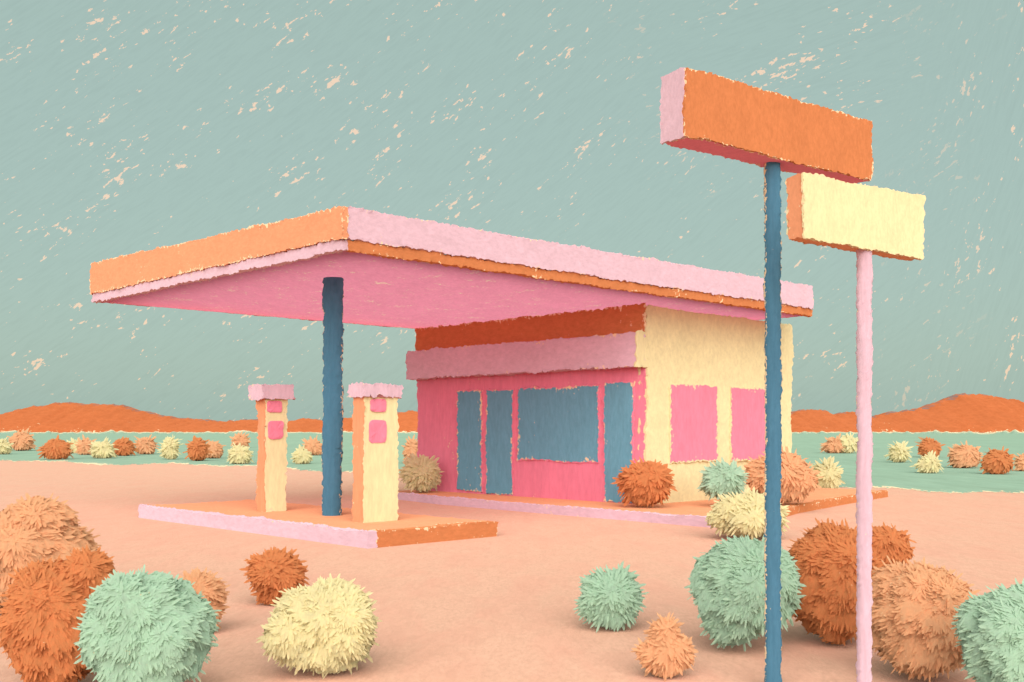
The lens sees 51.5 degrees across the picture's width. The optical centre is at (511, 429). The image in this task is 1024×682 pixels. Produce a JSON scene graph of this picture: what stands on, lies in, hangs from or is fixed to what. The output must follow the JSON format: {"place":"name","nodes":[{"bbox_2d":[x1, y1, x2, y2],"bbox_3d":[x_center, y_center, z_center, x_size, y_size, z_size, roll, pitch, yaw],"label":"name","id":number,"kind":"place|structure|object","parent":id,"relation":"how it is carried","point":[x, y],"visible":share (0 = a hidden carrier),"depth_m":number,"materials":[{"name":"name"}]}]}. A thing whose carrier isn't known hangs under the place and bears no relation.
{"place":"outdoors","nodes":[
{"label":"outdoors","id":0,"kind":"place"},
{"bbox_2d":[0,461,1023,681],"bbox_3d":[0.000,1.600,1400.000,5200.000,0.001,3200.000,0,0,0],"label":"desert ground","id":1,"kind":"structure","parent":0,"point":[500,606],"depth_m":12.34,"materials":[{"name":"sand"}]},
{"bbox_2d":[0,492,102,610],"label":"desert shrub","id":2,"kind":"object","parent":1,"relation":"on","point":[36,528],"visible":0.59,"depth_m":8.87,"materials":[{"name":"orange plant"}]},
{"bbox_2d":[0,545,115,681],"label":"desert shrub","id":3,"kind":"object","parent":1,"relation":"on","point":[43,608],"visible":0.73,"depth_m":6.27,"materials":[{"name":"orange plant"}]},
{"bbox_2d":[73,564,221,681],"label":"desert shrub","id":4,"kind":"object","parent":1,"relation":"on","point":[144,626],"visible":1,"depth_m":5.94,"materials":[{"name":"green plant"}]},
{"bbox_2d":[179,566,229,628],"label":"desert shrub","id":5,"kind":"object","parent":1,"relation":"on","point":[211,587],"visible":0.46,"depth_m":8.29,"materials":[{"name":"orange plant"}]},
{"bbox_2d":[239,546,309,604],"bbox_3d":[-2.175,1.335,9.716,0.633,0.529,0.591,0,0,0],"label":"desert shrub","id":6,"kind":"object","parent":1,"relation":"on","point":[270,573],"visible":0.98,"depth_m":9.56,"materials":[{"name":"orange plant"}]},
{"bbox_2d":[137,500,497,548],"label":"pump island","id":7,"kind":"structure","parent":1,"relation":"on","point":[303,522],"depth_m":16.04,"materials":[{"name":"pink paint"}]},
{"bbox_2d":[248,382,294,511],"bbox_3d":[-4.085,0.311,18.103,0.682,2.230,0.504,0,0,-42],"label":"fuel pump","id":8,"kind":"object","parent":7,"relation":"on","point":[271,435],"visible":0.98,"depth_m":18.00,"materials":[{"name":"beige paint"}]},
{"bbox_2d":[348,383,403,522],"bbox_3d":[-2.074,0.355,16.139,0.788,2.131,0.433,0,0,-43],"label":"fuel pump","id":9,"kind":"object","parent":7,"relation":"on","point":[375,454],"visible":0.98,"depth_m":15.97,"materials":[{"name":"beige paint"}]},
{"bbox_2d":[90,205,813,515],"bbox_3d":[-0.812,-0.937,21.642,12.286,4.713,8.434,0,0,-44],"label":"station canopy","id":10,"kind":"object","parent":7,"relation":"on","point":[333,270],"visible":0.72,"depth_m":17.85,"materials":[{"name":"pink paint"}]},
{"bbox_2d":[256,573,381,679],"bbox_3d":[-1.239,1.276,6.959,0.785,0.644,0.735,0,0,0],"label":"desert shrub","id":11,"kind":"object","parent":1,"relation":"on","point":[324,626],"visible":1,"depth_m":6.71,"materials":[{"name":"beige plant"}]},
{"bbox_2d":[574,561,648,631],"bbox_3d":[0.794,1.329,8.506,0.583,0.543,0.559,0,0,22],"label":"desert shrub","id":12,"kind":"object","parent":1,"relation":"on","point":[613,598],"visible":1,"depth_m":8.36,"materials":[{"name":"green plant"}]},
{"bbox_2d":[630,612,698,680],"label":"desert shrub","id":13,"kind":"object","parent":1,"relation":"on","point":[665,650],"visible":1,"depth_m":6.78,"materials":[{"name":"orange plant"}]},
{"bbox_2d":[684,535,805,651],"bbox_3d":[1.689,1.163,7.621,0.823,0.854,0.827,0,0,-33],"label":"desert shrub","id":14,"kind":"object","parent":1,"relation":"on","point":[727,579],"visible":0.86,"depth_m":7.39,"materials":[{"name":"green plant"}]},
{"bbox_2d":[705,486,790,539],"bbox_3d":[3.436,1.208,15.545,1.190,0.780,1.154,0,0,-32],"label":"desert shrub","id":15,"kind":"object","parent":1,"relation":"on","point":[738,515],"visible":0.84,"depth_m":15.24,"materials":[{"name":"beige plant"}]},
{"bbox_2d":[659,65,873,681],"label":"pole sign","id":16,"kind":"object","parent":1,"relation":"on","point":[708,113],"visible":0.98,"depth_m":6.48,"materials":[{"name":"orange paint"}]},
{"bbox_2d":[808,456,844,488],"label":"desert shrub","id":17,"kind":"object","parent":1,"relation":"on","point":[830,473],"visible":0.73,"depth_m":27.20,"materials":[{"name":"beige plant"}]},
{"bbox_2d":[788,518,916,645],"bbox_3d":[2.470,1.128,7.954,0.934,0.943,0.841,0,0,-41],"label":"desert shrub","id":18,"kind":"object","parent":1,"relation":"on","point":[823,554],"visible":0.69,"depth_m":7.71,"materials":[{"name":"orange plant"}]},
{"bbox_2d":[785,173,925,681],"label":"pole sign","id":19,"kind":"object","parent":1,"relation":"on","point":[866,223],"visible":1,"depth_m":5.96,"materials":[{"name":"yellow paint"}]},
{"bbox_2d":[871,556,979,681],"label":"desert shrub","id":20,"kind":"object","parent":1,"relation":"on","point":[913,611],"visible":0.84,"depth_m":6.53,"materials":[{"name":"orange plant"}]},
{"bbox_2d":[951,578,1023,681],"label":"desert shrub","id":21,"kind":"object","parent":1,"relation":"on","point":[989,631],"visible":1,"depth_m":5.72,"materials":[{"name":"green plant"}]},
{"bbox_2d":[0,429,1023,493],"bbox_3d":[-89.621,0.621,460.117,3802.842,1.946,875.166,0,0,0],"label":"scrub plain","id":22,"kind":"structure","parent":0,"point":[898,475],"depth_m":65.94,"materials":[{"name":"green plant"}]},
{"bbox_2d":[0,437,13,453],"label":"desert shrub","id":23,"kind":"object","parent":22,"relation":"on","point":[6,447],"visible":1,"depth_m":68.98,"materials":[{"name":"beige plant"}]},
{"bbox_2d":[7,428,36,450],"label":"desert shrub","id":24,"kind":"object","parent":22,"relation":"on","point":[22,440],"visible":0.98,"depth_m":80.53,"materials":[{"name":"orange plant"}]},
{"bbox_2d":[37,434,73,458],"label":"desert shrub","id":25,"kind":"object","parent":22,"relation":"on","point":[56,448],"visible":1,"depth_m":56.83,"materials":[{"name":"orange plant"}]},
{"bbox_2d":[66,437,79,452],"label":"desert shrub","id":26,"kind":"object","parent":22,"relation":"on","point":[73,445],"visible":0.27,"depth_m":71.80,"materials":[{"name":"beige plant"}]},
{"bbox_2d":[73,434,95,454],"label":"desert shrub","id":27,"kind":"object","parent":22,"relation":"on","point":[83,447],"visible":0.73,"depth_m":67.39,"materials":[{"name":"orange plant"}]},
{"bbox_2d":[88,437,118,457],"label":"desert shrub","id":28,"kind":"object","parent":22,"relation":"on","point":[105,448],"visible":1,"depth_m":58.94,"materials":[{"name":"beige plant"}]},
{"bbox_2d":[112,436,138,455],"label":"desert shrub","id":29,"kind":"object","parent":22,"relation":"on","point":[125,446],"visible":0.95,"depth_m":64.74,"materials":[{"name":"orange plant"}]},
{"bbox_2d":[133,434,159,453],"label":"desert shrub","id":30,"kind":"object","parent":22,"relation":"on","point":[146,445],"visible":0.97,"depth_m":68.80,"materials":[{"name":"orange plant"}]},
{"bbox_2d":[157,435,184,458],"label":"desert shrub","id":31,"kind":"object","parent":22,"relation":"on","point":[169,448],"visible":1,"depth_m":56.93,"materials":[{"name":"beige plant"}]},
{"bbox_2d":[183,435,212,460],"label":"desert shrub","id":32,"kind":"object","parent":22,"relation":"on","point":[197,449],"visible":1,"depth_m":54.09,"materials":[{"name":"orange plant"}]},
{"bbox_2d":[207,440,226,457],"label":"desert shrub","id":33,"kind":"object","parent":22,"relation":"on","point":[215,448],"visible":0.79,"depth_m":58.98,"materials":[{"name":"orange plant"}]},
{"bbox_2d":[229,431,250,446],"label":"desert shrub","id":34,"kind":"object","parent":22,"relation":"on","point":[243,439],"visible":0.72,"depth_m":94.51,"materials":[{"name":"orange plant"}]},
{"bbox_2d":[227,442,253,463],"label":"desert shrub","id":35,"kind":"object","parent":22,"relation":"on","point":[240,454],"visible":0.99,"depth_m":49.23,"materials":[{"name":"beige plant"}]},
{"bbox_2d":[290,444,312,463],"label":"desert shrub","id":36,"kind":"object","parent":22,"relation":"on","point":[301,455],"visible":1,"depth_m":49.30,"materials":[{"name":"beige plant"}]},
{"bbox_2d":[301,434,323,454],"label":"desert shrub","id":37,"kind":"object","parent":22,"relation":"on","point":[314,446],"visible":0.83,"depth_m":66.02,"materials":[{"name":"orange plant"}]},
{"bbox_2d":[401,434,417,459],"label":"desert shrub","id":38,"kind":"object","parent":22,"relation":"on","point":[411,446],"visible":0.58,"depth_m":49.99,"materials":[{"name":"orange plant"}]},
{"bbox_2d":[819,433,845,452],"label":"desert shrub","id":39,"kind":"object","parent":22,"relation":"on","point":[832,445],"visible":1,"depth_m":71.84,"materials":[{"name":"orange plant"}]},
{"bbox_2d":[840,431,856,452],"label":"desert shrub","id":40,"kind":"object","parent":22,"relation":"on","point":[848,442],"visible":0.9,"depth_m":71.74,"materials":[{"name":"beige plant"}]},
{"bbox_2d":[884,441,913,461],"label":"desert shrub","id":41,"kind":"object","parent":22,"relation":"on","point":[898,452],"visible":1,"depth_m":51.60,"materials":[{"name":"beige plant"}]},
{"bbox_2d":[909,450,943,472],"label":"desert shrub","id":42,"kind":"object","parent":22,"relation":"on","point":[929,463],"visible":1,"depth_m":38.84,"materials":[{"name":"beige plant"}]},
{"bbox_2d":[916,437,945,456],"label":"desert shrub","id":43,"kind":"object","parent":22,"relation":"on","point":[926,445],"visible":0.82,"depth_m":61.13,"materials":[{"name":"orange plant"}]},
{"bbox_2d":[947,440,983,467],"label":"desert shrub","id":44,"kind":"object","parent":22,"relation":"on","point":[964,456],"visible":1,"depth_m":43.91,"materials":[{"name":"orange plant"}]},
{"bbox_2d":[979,446,1014,473],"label":"desert shrub","id":45,"kind":"object","parent":22,"relation":"on","point":[995,461],"visible":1,"depth_m":37.86,"materials":[{"name":"orange plant"}]},
{"bbox_2d":[1014,453,1023,470],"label":"desert shrub","id":46,"kind":"object","parent":22,"relation":"on","point":[1019,463],"visible":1,"depth_m":40.84,"materials":[{"name":"orange plant"}]},
{"bbox_2d":[0,393,1023,432],"bbox_3d":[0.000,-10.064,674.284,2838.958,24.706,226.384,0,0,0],"label":"hills","id":47,"kind":"structure","parent":0,"point":[979,413],"depth_m":603.33,"materials":[{"name":"paint"}]},
{"bbox_2d":[0,0,1023,421],"label":"sky","id":48,"kind":"structure","parent":0,"point":[127,126],"materials":[{"name":"teal paint"}]},
{"bbox_2d":[397,488,887,527],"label":"pavement","id":49,"kind":"structure","parent":0,"point":[690,513],"depth_m":20.90,"materials":[{"name":"pink paint"}]},
{"bbox_2d":[398,453,443,491],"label":"desert shrub","id":50,"kind":"object","parent":49,"relation":"on","point":[420,473],"visible":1,"depth_m":24.20,"materials":[{"name":"beige plant"}]},
{"bbox_2d":[406,304,792,503],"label":"gas station shop","id":51,"kind":"structure","parent":49,"relation":"on","point":[586,405],"depth_m":22.34,"materials":[{"name":"pink paint"}]},
{"bbox_2d":[456,388,482,491],"bbox_3d":[-0.971,0.246,24.279,0.101,2.369,0.914,0,0,-44],"label":"door","id":52,"kind":"structure","parent":51,"relation":"in","point":[469,415],"depth_m":24.26,"materials":[{"name":"blue paint"}]},
{"bbox_2d":[484,387,513,494],"bbox_3d":[-0.280,0.244,23.578,0.109,2.394,0.962,0,0,-45],"label":"door","id":53,"kind":"structure","parent":51,"relation":"in","point":[499,452],"depth_m":23.53,"materials":[{"name":"blue paint"}]},
{"bbox_2d":[516,384,600,464],"bbox_3d":[0.949,-0.117,22.297,0.114,1.654,2.439,0,0,-44],"label":"window","id":54,"kind":"structure","parent":51,"relation":"in","point":[555,424],"depth_m":22.22,"materials":[{"name":"blue paint"}]},
{"bbox_2d":[603,381,634,503],"bbox_3d":[2.127,0.248,21.086,0.115,2.440,0.840,0,0,-44],"label":"door","id":55,"kind":"structure","parent":51,"relation":"in","point":[618,412],"depth_m":21.09,"materials":[{"name":"blue paint"}]},
{"bbox_2d":[668,382,718,463],"bbox_3d":[3.703,-0.133,21.637,1.668,1.647,0.123,0,0,-44],"label":"window","id":56,"kind":"structure","parent":51,"relation":"in","point":[693,413],"depth_m":21.57,"materials":[{"name":"pink paint"}]},
{"bbox_2d":[729,386,765,461],"bbox_3d":[5.203,-0.121,23.079,1.671,1.640,0.116,0,0,-43],"label":"window","id":57,"kind":"structure","parent":51,"relation":"in","point":[747,415],"depth_m":22.92,"materials":[{"name":"pink paint"}]},
{"bbox_2d":[611,456,677,506],"bbox_3d":[2.456,0.972,19.782,1.247,0.952,1.043,0,0,0],"label":"desert shrub","id":58,"kind":"object","parent":49,"relation":"on","point":[644,483],"visible":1,"depth_m":19.51,"materials":[{"name":"orange plant"}]},
{"bbox_2d":[697,456,748,501],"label":"desert shrub","id":59,"kind":"object","parent":49,"relation":"on","point":[722,477],"visible":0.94,"depth_m":19.69,"materials":[{"name":"green plant"}]},
{"bbox_2d":[743,445,822,503],"bbox_3d":[5.168,0.870,20.500,1.489,1.152,1.375,0,0,0],"label":"desert shrub","id":60,"kind":"object","parent":49,"relation":"on","point":[799,479],"visible":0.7,"depth_m":20.11,"materials":[{"name":"orange plant"}]}
]}

